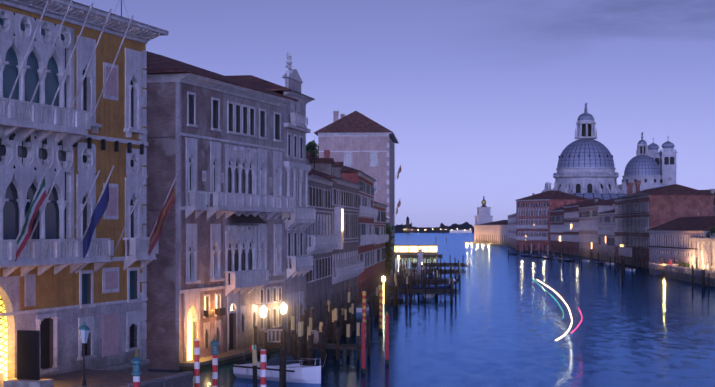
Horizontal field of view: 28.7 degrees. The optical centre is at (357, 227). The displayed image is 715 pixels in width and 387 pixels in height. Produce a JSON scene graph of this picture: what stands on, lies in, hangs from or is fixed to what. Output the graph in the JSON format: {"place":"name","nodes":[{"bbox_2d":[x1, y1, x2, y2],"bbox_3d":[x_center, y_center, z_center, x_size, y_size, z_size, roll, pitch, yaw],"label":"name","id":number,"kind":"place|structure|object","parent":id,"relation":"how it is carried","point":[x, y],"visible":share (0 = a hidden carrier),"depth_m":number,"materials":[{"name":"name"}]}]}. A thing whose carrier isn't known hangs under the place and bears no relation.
{"place":"outdoors","nodes":[
{"label":"outdoors","id":0,"kind":"place"},
{"bbox_2d":[73,0,714,226],"label":"sky","id":1,"kind":"structure","parent":0,"point":[479,99],"materials":[{"name":"blue"}]},
{"bbox_2d":[149,232,714,386],"bbox_3d":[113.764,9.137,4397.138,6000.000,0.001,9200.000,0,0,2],"label":"water","id":2,"kind":"structure","parent":0,"point":[500,320],"depth_m":122.78,"materials":[{"name":"blue liquid"}]},
{"bbox_2d":[40,370,192,386],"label":"pavement","id":3,"kind":"structure","parent":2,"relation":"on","point":[102,377],"depth_m":71.10,"materials":[{"name":"grey stone"}]},
{"bbox_2d":[0,330,52,386],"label":"monolith and lion","id":4,"kind":"object","parent":3,"relation":"on","point":[28,358],"visible":1,"depth_m":64.91},
{"bbox_2d":[78,322,89,385],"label":"street lamp","id":5,"kind":"object","parent":3,"relation":"on","point":[83,329],"depth_m":64.89,"materials":[{"name":"grey metal"}]},
{"bbox_2d":[0,0,168,379],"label":"building","id":6,"kind":"structure","parent":3,"relation":"on","point":[94,290],"depth_m":73.87,"materials":[{"name":"orange stone"}]},
{"bbox_2d":[5,0,147,265],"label":"flagpoles","id":7,"kind":"object","parent":6,"relation":"on","point":[30,45],"visible":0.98,"depth_m":70.04,"materials":[{"name":"white metal"}]},
{"bbox_2d":[4,160,178,268],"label":"flags","id":8,"kind":"object","parent":6,"relation":"on","point":[40,195],"visible":0.98,"depth_m":73.00,"materials":[{"name":"multicoloured fabric"}]},
{"bbox_2d":[61,0,160,29],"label":"roof cornice","id":9,"kind":"structure","parent":6,"relation":"on","point":[108,13],"depth_m":77.24,"materials":[{"name":"grey stone"}]},
{"bbox_2d":[71,381,164,386],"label":"pontoon railings","id":10,"kind":"object","parent":2,"relation":"on","point":[120,383],"visible":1,"depth_m":64.07,"materials":[{"name":"silver metal"}]},
{"bbox_2d":[131,348,141,386],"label":"mooring pole","id":11,"kind":"object","parent":2,"relation":"on","point":[136,363],"visible":1,"depth_m":60.75,"materials":[{"name":"teal wood"}]},
{"bbox_2d":[146,73,178,369],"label":"building side wall","id":12,"kind":"structure","parent":2,"relation":"on","point":[161,173],"depth_m":89.98,"materials":[{"name":"brick"}]},
{"bbox_2d":[194,339,199,386],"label":"mooring pole","id":13,"kind":"object","parent":2,"relation":"on","point":[196,362],"visible":1,"depth_m":73.74,"materials":[{"name":"wood"}]},
{"bbox_2d":[210,334,219,386],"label":"mooring pole","id":14,"kind":"object","parent":2,"relation":"on","point":[214,343],"visible":1,"depth_m":75.71,"materials":[{"name":"red wood"}]},
{"bbox_2d":[176,73,294,369],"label":"building","id":15,"kind":"structure","parent":2,"relation":"on","point":[235,206],"depth_m":97.19,"materials":[{"name":"pink"}]},
{"bbox_2d":[146,51,297,101],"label":"roof","id":16,"kind":"structure","parent":15,"relation":"on","point":[158,64],"depth_m":94.06,"materials":[{"name":"brown tile"}]},
{"bbox_2d":[255,304,266,316],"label":"street lamp","id":17,"kind":"object","parent":15,"relation":"attached to","point":[263,310],"visible":1,"depth_m":102.33,"materials":[{"name":"white glass"}]},
{"bbox_2d":[276,301,286,313],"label":"street lamp","id":18,"kind":"object","parent":15,"relation":"on","point":[283,306],"visible":0.98,"depth_m":106.54,"materials":[{"name":"white glass"}]},
{"bbox_2d":[260,349,265,386],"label":"mooring pole","id":19,"kind":"object","parent":2,"relation":"on","point":[262,367],"visible":1,"depth_m":69.64,"materials":[{"name":"wood"}]},
{"bbox_2d":[233,344,320,383],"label":"speedboat","id":20,"kind":"object","parent":2,"relation":"on","point":[305,374],"visible":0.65,"depth_m":82.88,"materials":[{"name":"white plastic"}]},
{"bbox_2d":[232,365,294,378],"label":"speedboat fenders","id":21,"kind":"object","parent":20,"relation":"attached to","point":[271,372],"visible":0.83,"depth_m":82.81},
{"bbox_2d":[282,52,315,338],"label":"building","id":22,"kind":"structure","parent":2,"relation":"on","point":[298,261],"depth_m":111.98,"materials":[{"name":"white stone"}]},
{"bbox_2d":[227,75,314,99],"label":"annex roof","id":23,"kind":"structure","parent":22,"relation":"on","point":[261,83],"depth_m":110.60,"materials":[{"name":"brown tile"}]},
{"bbox_2d":[254,316,369,359],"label":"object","id":24,"kind":"object","parent":2,"relation":"on","point":[271,343],"visible":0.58,"depth_m":98.73,"materials":[{"name":"brown wood"}]},
{"bbox_2d":[252,285,380,386],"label":"mooring poles","id":25,"kind":"object","parent":2,"relation":"on","point":[347,321],"visible":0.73,"depth_m":95.67,"materials":[{"name":"brown wood"}]},
{"bbox_2d":[306,174,338,331],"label":"house","id":26,"kind":"structure","parent":2,"relation":"on","point":[322,241],"depth_m":124.77,"materials":[{"name":"brown"}]},
{"bbox_2d":[306,152,335,181],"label":"house roof","id":27,"kind":"object","parent":26,"relation":"on","point":[308,155],"visible":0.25,"depth_m":125.21,"materials":[{"name":"brown tile"}]},
{"bbox_2d":[328,177,364,321],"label":"house","id":28,"kind":"structure","parent":2,"relation":"on","point":[348,267],"depth_m":147.26,"materials":[{"name":"brown"}]},
{"bbox_2d":[309,158,362,185],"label":"house roof","id":29,"kind":"object","parent":28,"relation":"on","point":[327,167],"visible":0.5,"depth_m":142.95,"materials":[{"name":"brown tile"}]},
{"bbox_2d":[306,138,318,169],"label":"tree","id":30,"kind":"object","parent":29,"relation":"on","point":[311,146],"depth_m":140.17,"materials":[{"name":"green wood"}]},
{"bbox_2d":[334,207,343,248],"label":"lit bay window","id":31,"kind":"structure","parent":28,"relation":"attached to","point":[339,221],"depth_m":137.28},
{"bbox_2d":[318,132,397,268],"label":"building","id":32,"kind":"structure","parent":2,"relation":"on","point":[372,154],"depth_m":290.42,"materials":[{"name":"grey"}]},
{"bbox_2d":[314,111,398,142],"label":"roof","id":33,"kind":"structure","parent":32,"relation":"on","point":[356,121],"depth_m":292.16,"materials":[{"name":"brown tile"}]},
{"bbox_2d":[393,164,400,216],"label":"flags","id":34,"kind":"object","parent":32,"relation":"attached to","point":[399,202],"visible":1,"depth_m":286.50,"materials":[{"name":"orange fabric"}]},
{"bbox_2d":[342,172,377,303],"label":"house","id":35,"kind":"structure","parent":2,"relation":"on","point":[367,214],"depth_m":172.51,"materials":[{"name":"grey paint"}]},
{"bbox_2d":[309,150,374,179],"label":"house roof","id":36,"kind":"object","parent":35,"relation":"on","point":[344,169],"visible":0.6,"depth_m":161.74,"materials":[{"name":"brown tile"}]},
{"bbox_2d":[356,304,368,311],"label":"white boat","id":37,"kind":"object","parent":2,"relation":"on","point":[358,308],"visible":0.46,"depth_m":151.56,"materials":[{"name":"white"}]},
{"bbox_2d":[361,317,365,372],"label":"mooring pole","id":38,"kind":"object","parent":2,"relation":"on","point":[363,346],"visible":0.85,"depth_m":87.52,"materials":[{"name":"red wood"}]},
{"bbox_2d":[362,291,365,322],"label":"mooring pole","id":39,"kind":"object","parent":2,"relation":"on","point":[364,304],"visible":0.56,"depth_m":111.52,"materials":[{"name":"red wood"}]},
{"bbox_2d":[379,286,382,332],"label":"mooring pole","id":40,"kind":"object","parent":2,"relation":"on","point":[380,309],"visible":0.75,"depth_m":121.47,"materials":[{"name":"wood"}]},
{"bbox_2d":[374,202,388,291],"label":"house","id":41,"kind":"structure","parent":2,"relation":"on","point":[379,245],"depth_m":205.16,"materials":[{"name":"brown paint"}]},
{"bbox_2d":[382,276,384,303],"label":"lamp post","id":42,"kind":"object","parent":2,"relation":"on","point":[383,278],"visible":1,"depth_m":167.32,"materials":[{"name":"white metal"}]},
{"bbox_2d":[385,312,388,363],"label":"mooring pole","id":43,"kind":"object","parent":2,"relation":"on","point":[386,339],"visible":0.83,"depth_m":93.49,"materials":[{"name":"red wood"}]},
{"bbox_2d":[385,218,393,281],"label":"creeper vine","id":44,"kind":"object","parent":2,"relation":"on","point":[388,249],"visible":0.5,"depth_m":222.86,"materials":[{"name":"green plant"}]},
{"bbox_2d":[390,294,403,302],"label":"moored boat","id":45,"kind":"object","parent":2,"relation":"on","point":[400,299],"visible":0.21,"depth_m":170.12,"materials":[{"name":"black"}]},
{"bbox_2d":[388,249,425,282],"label":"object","id":46,"kind":"structure","parent":2,"relation":"on","point":[420,254],"depth_m":231.66,"materials":[{"name":"grey"}]},
{"bbox_2d":[395,245,441,256],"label":"vaporetto stop","id":47,"kind":"object","parent":2,"relation":"on","point":[406,250],"visible":0.75,"depth_m":435.25,"materials":[{"name":"white"}]},
{"bbox_2d":[385,270,456,300],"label":"jetty","id":48,"kind":"object","parent":2,"relation":"on","point":[436,291],"visible":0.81,"depth_m":177.32,"materials":[{"name":"brown wood"}]},
{"bbox_2d":[388,279,454,290],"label":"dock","id":49,"kind":"object","parent":2,"relation":"on","point":[390,287],"visible":0.38,"depth_m":201.04,"materials":[{"name":"black wood"}]},
{"bbox_2d":[393,264,460,285],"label":"jetty","id":50,"kind":"object","parent":2,"relation":"on","point":[440,281],"visible":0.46,"depth_m":210.20,"materials":[{"name":"brown wood"}]},
{"bbox_2d":[423,294,434,297],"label":"moored boat","id":51,"kind":"object","parent":2,"relation":"on","point":[430,295],"visible":0.48,"depth_m":181.48,"materials":[{"name":"white"}]},
{"bbox_2d":[400,257,459,276],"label":"jetty","id":52,"kind":"object","parent":2,"relation":"on","point":[444,271],"visible":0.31,"depth_m":258.05,"materials":[{"name":"brown wood"}]},
{"bbox_2d":[395,216,473,232],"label":"shore","id":53,"kind":"structure","parent":2,"relation":"on","point":[455,227],"depth_m":2593.94,"materials":[{"name":"black"}]},
{"bbox_2d":[410,252,469,270],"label":"jetty","id":54,"kind":"object","parent":2,"relation":"on","point":[455,264],"visible":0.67,"depth_m":306.97,"materials":[{"name":"brown wood"}]},
{"bbox_2d":[384,235,508,305],"bbox_3d":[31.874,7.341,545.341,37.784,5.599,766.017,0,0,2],"label":"piles","id":55,"kind":"object","parent":2,"relation":"on","point":[396,289],"visible":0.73,"depth_m":192.86,"materials":[{"name":"brown wood"}]},
{"bbox_2d":[464,197,507,245],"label":"customs house building","id":56,"kind":"structure","parent":2,"relation":"on","point":[496,235],"depth_m":790.13,"materials":[{"name":"stone"}]},
{"bbox_2d":[479,220,507,224],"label":"roof","id":57,"kind":"structure","parent":56,"relation":"attached to","point":[502,222],"depth_m":782.10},
{"bbox_2d":[507,214,515,249],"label":"building wall","id":58,"kind":"structure","parent":2,"relation":"on","point":[511,230],"depth_m":626.28,"materials":[{"name":"grey"}]},
{"bbox_2d":[515,199,583,251],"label":"building","id":59,"kind":"structure","parent":2,"relation":"on","point":[533,225],"depth_m":535.73,"materials":[{"name":"red brick"}]},
{"bbox_2d":[517,190,586,199],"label":"roof","id":60,"kind":"structure","parent":59,"relation":"on","point":[554,194],"depth_m":535.07,"materials":[{"name":"brown tile"}]},
{"bbox_2d":[549,210,563,253],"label":"house","id":61,"kind":"structure","parent":2,"relation":"on","point":[557,222],"depth_m":505.05,"materials":[{"name":"grey"}]},
{"bbox_2d":[550,203,573,210],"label":"house roof","id":62,"kind":"structure","parent":61,"relation":"attached to","point":[561,208],"depth_m":514.79,"materials":[{"name":"tile"}]},
{"bbox_2d":[561,254,574,261],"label":"boat","id":63,"kind":"object","parent":2,"relation":"on","point":[569,260],"visible":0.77,"depth_m":376.00,"materials":[{"name":"black wood"}]},
{"bbox_2d":[563,205,584,255],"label":"house","id":64,"kind":"structure","parent":2,"relation":"on","point":[571,235],"depth_m":467.63,"materials":[{"name":"brown brick"}]},
{"bbox_2d":[564,198,603,206],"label":"house roof","id":65,"kind":"structure","parent":64,"relation":"on","point":[587,201],"depth_m":455.16,"materials":[{"name":"tile"}]},
{"bbox_2d":[541,103,626,199],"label":"church dome","id":66,"kind":"structure","parent":2,"relation":"on","point":[585,168],"depth_m":606.11,"materials":[{"name":"stone"}]},
{"bbox_2d":[577,205,612,258],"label":"house","id":67,"kind":"structure","parent":2,"relation":"on","point":[588,227],"depth_m":422.40,"materials":[{"name":"brown"}]},
{"bbox_2d":[559,224,622,247],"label":"lit windows","id":68,"kind":"structure","parent":67,"relation":"attached to","point":[591,242],"depth_m":416.41,"materials":[{"name":"yellow glass"}]},
{"bbox_2d":[577,198,617,207],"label":"house roof","id":69,"kind":"structure","parent":67,"relation":"attached to","point":[610,202],"depth_m":411.23,"materials":[{"name":"tile"}]},
{"bbox_2d":[597,212,614,261],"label":"house","id":70,"kind":"structure","parent":2,"relation":"on","point":[606,222],"depth_m":384.36,"materials":[{"name":"grey paint"}]},
{"bbox_2d":[599,204,614,213],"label":"house roof","id":71,"kind":"structure","parent":70,"relation":"attached to","point":[612,211],"depth_m":392.27,"materials":[{"name":"tile"}]},
{"bbox_2d":[523,244,709,290],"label":"piles","id":72,"kind":"object","parent":2,"relation":"on","point":[623,268],"visible":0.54,"depth_m":301.90,"materials":[{"name":"brown wood"}]},
{"bbox_2d":[619,192,646,266],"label":"scaffolding","id":73,"kind":"object","parent":2,"relation":"on","point":[627,251],"visible":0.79,"depth_m":331.24,"materials":[{"name":"grey metal"}]},
{"bbox_2d":[618,132,677,192],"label":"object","id":74,"kind":"object","parent":2,"relation":"on","point":[652,167],"visible":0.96,"depth_m":658.16,"materials":[{"name":"stone"}]},
{"bbox_2d":[654,267,664,277],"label":"moored boat","id":75,"kind":"object","parent":2,"relation":"on","point":[656,274],"visible":0.88,"depth_m":257.45,"materials":[{"name":"black"}]},
{"bbox_2d":[613,195,713,268],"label":"house","id":76,"kind":"structure","parent":2,"relation":"on","point":[661,209],"depth_m":308.99,"materials":[{"name":"brown brick"}]},
{"bbox_2d":[615,180,714,199],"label":"house roof","id":77,"kind":"structure","parent":76,"relation":"on","point":[675,189],"depth_m":312.46,"materials":[{"name":"brown tile"}]},
{"bbox_2d":[647,230,708,269],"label":"white house","id":78,"kind":"structure","parent":2,"relation":"on","point":[674,238],"depth_m":284.07,"materials":[{"name":"grey paint"}]},
{"bbox_2d":[648,216,714,230],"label":"roof","id":79,"kind":"structure","parent":78,"relation":"attached to","point":[703,223],"depth_m":280.34,"materials":[{"name":"brown tile"}]},
{"bbox_2d":[649,233,714,286],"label":"guggenheim","id":80,"kind":"structure","parent":2,"relation":"on","point":[705,255],"depth_m":252.67,"materials":[{"name":"stone"}]},
{"bbox_2d":[677,262,690,266],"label":"shrub","id":81,"kind":"object","parent":80,"relation":"on","point":[686,264],"visible":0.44,"depth_m":248.69,"materials":[{"name":"green plant"}]},
{"bbox_2d":[706,226,714,237],"bbox_3d":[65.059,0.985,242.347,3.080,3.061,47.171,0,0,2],"label":"tree","id":82,"kind":"object","parent":80,"relation":"on","point":[712,230],"visible":0.46,"depth_m":256.81,"materials":[{"name":"green plant"}]},
{"bbox_2d":[538,280,581,340],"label":"trail","id":83,"kind":"object","parent":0,"point":[569,311],"depth_m":114.92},
{"bbox_2d":[649,246,700,263],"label":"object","id":84,"kind":"object","parent":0,"point":[674,259],"visible":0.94,"depth_m":282.26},
{"bbox_2d":[701,189,714,204],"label":"roof","id":85,"kind":"structure","parent":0,"point":[712,191],"depth_m":330.62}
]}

